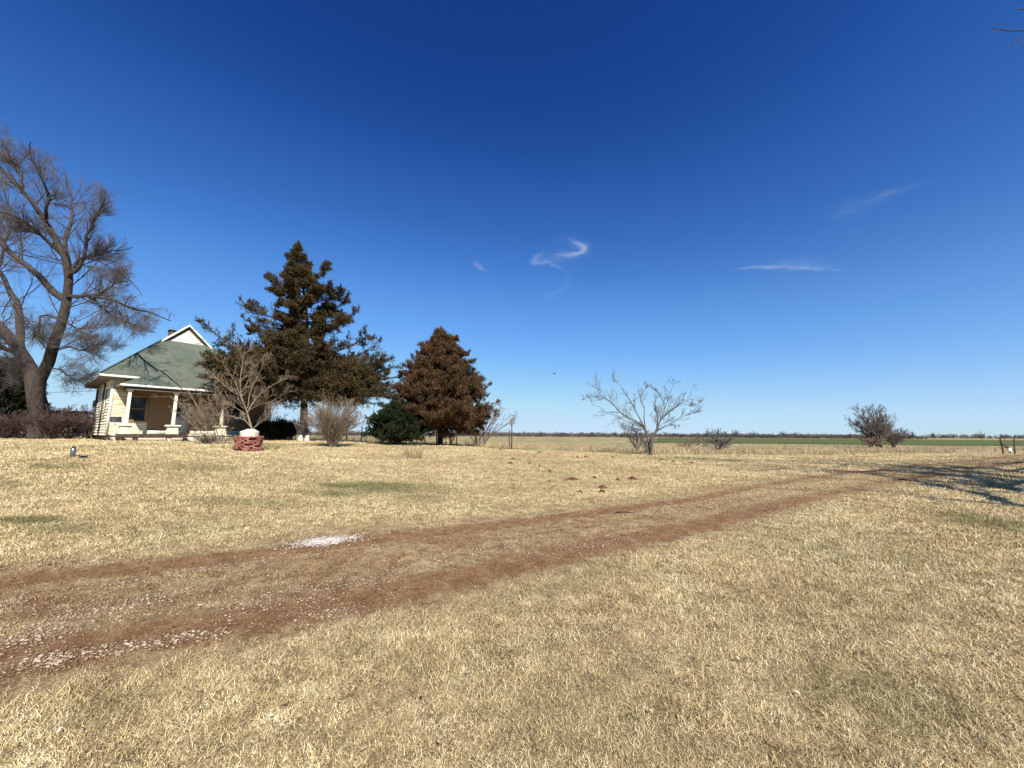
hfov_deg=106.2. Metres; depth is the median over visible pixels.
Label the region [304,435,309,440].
stone
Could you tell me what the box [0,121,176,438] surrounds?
bare tree
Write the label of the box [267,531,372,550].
white gravel
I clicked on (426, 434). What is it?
wire fence
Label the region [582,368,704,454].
bare tree
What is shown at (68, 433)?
bare bush
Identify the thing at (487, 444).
tall grass
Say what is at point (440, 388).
cedar
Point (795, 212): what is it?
sky
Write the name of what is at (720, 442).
bare bush
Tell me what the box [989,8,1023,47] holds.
shade tree
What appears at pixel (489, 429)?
bare bush
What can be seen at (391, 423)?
juniper bush
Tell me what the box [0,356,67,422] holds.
cedar
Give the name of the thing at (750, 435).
hedgerow
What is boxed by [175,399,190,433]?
door
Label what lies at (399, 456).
grass clump
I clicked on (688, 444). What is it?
bare bush
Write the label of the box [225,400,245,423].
window
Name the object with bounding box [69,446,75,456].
jug
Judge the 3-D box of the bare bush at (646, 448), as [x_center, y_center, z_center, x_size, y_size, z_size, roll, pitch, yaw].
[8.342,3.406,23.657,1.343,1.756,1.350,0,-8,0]
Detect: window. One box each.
[97,389,103,421]
[101,387,108,420]
[128,394,150,421]
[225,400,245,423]
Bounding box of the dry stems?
[194,435,233,442]
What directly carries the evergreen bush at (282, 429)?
on the ground at (580, 653)
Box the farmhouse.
[85,324,272,440]
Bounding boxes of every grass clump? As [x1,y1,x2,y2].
[395,453,411,457]
[401,444,423,458]
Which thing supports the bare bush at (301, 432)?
on the ground at (580, 653)
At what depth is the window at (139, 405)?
21.91 m
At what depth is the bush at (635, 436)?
26.76 m
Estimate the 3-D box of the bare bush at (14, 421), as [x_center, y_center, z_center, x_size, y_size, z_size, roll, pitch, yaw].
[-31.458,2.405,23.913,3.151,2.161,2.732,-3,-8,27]
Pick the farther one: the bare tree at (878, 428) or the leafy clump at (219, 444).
the bare tree at (878, 428)
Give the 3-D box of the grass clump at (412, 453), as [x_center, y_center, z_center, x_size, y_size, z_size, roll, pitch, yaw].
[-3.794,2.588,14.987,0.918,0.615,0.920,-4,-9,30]
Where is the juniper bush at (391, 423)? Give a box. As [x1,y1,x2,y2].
[362,398,431,444]
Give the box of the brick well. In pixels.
[233,429,263,450]
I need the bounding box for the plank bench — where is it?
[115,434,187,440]
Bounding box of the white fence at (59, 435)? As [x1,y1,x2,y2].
[56,428,76,438]
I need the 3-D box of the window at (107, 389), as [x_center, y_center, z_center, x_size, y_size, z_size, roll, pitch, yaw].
[-23.389,1.150,22.158,1.140,1.970,0.125,-6,-10,38]
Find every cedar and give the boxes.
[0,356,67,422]
[191,240,405,438]
[390,324,500,444]
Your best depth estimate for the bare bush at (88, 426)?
24.12 m
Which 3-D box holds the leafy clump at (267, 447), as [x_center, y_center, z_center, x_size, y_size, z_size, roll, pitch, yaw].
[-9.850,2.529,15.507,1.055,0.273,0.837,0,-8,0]
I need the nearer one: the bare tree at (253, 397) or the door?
the bare tree at (253, 397)
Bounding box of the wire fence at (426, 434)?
[346,427,509,444]
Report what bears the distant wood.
on the ground at (580, 653)
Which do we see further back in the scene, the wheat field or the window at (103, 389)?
the wheat field
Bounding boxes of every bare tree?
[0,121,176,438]
[206,338,298,428]
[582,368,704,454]
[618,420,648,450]
[843,401,897,447]
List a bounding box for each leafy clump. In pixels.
[206,442,233,448]
[262,444,280,449]
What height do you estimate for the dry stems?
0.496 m
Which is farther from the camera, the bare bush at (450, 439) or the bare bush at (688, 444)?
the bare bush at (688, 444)
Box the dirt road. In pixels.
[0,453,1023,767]
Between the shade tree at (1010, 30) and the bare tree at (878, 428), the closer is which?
the shade tree at (1010, 30)
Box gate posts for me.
[999,437,1015,453]
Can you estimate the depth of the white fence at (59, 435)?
24.40 m
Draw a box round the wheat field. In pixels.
[653,438,1023,445]
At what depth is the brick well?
14.40 m
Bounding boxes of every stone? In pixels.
[297,435,303,440]
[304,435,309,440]
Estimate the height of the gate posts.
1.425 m
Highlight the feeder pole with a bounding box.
[510,415,514,448]
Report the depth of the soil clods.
5.19 m
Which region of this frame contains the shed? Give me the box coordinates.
[5,410,92,437]
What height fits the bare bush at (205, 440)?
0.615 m
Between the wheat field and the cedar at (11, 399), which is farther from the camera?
the wheat field
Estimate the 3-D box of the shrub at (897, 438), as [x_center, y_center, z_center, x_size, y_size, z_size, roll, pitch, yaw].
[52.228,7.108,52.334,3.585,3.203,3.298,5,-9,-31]
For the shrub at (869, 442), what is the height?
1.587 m
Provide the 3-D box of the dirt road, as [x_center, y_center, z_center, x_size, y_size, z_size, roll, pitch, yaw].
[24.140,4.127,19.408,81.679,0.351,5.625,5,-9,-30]
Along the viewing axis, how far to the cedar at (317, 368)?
22.93 m
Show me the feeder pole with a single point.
(512, 421)
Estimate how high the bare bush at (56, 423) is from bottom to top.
2.227 m
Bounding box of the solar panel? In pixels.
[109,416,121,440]
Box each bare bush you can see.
[0,407,28,438]
[18,403,87,438]
[46,405,90,438]
[52,404,93,425]
[71,404,96,438]
[153,369,235,443]
[193,432,224,443]
[246,408,286,422]
[292,392,369,446]
[292,416,314,436]
[449,430,458,444]
[469,401,516,446]
[635,432,656,452]
[671,434,703,448]
[692,432,740,449]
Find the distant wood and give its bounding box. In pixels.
[81,430,1023,438]
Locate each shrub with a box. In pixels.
[858,436,884,447]
[884,428,911,447]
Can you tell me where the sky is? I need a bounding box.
[0,0,1023,437]
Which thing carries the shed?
on the ground at (580, 653)
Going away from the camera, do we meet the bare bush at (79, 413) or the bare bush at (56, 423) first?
the bare bush at (56, 423)
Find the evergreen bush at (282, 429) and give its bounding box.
[249,418,298,439]
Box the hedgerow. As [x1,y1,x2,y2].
[296,431,927,439]
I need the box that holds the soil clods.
[0,454,1022,675]
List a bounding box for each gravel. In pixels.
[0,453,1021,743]
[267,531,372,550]
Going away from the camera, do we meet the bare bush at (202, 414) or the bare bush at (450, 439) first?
the bare bush at (202, 414)
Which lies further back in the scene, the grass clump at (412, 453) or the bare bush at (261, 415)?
the bare bush at (261, 415)
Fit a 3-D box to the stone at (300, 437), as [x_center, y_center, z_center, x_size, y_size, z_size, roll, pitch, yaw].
[-12.616,3.279,22.954,0.359,0.460,0.338,0,-8,0]
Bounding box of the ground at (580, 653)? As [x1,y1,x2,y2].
[0,433,1023,767]
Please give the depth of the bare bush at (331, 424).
18.06 m
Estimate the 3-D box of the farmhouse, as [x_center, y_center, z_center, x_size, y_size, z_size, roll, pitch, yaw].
[-21.688,0.077,25.924,10.956,7.979,8.948,-6,-10,38]
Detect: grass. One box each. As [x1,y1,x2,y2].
[74,433,1023,454]

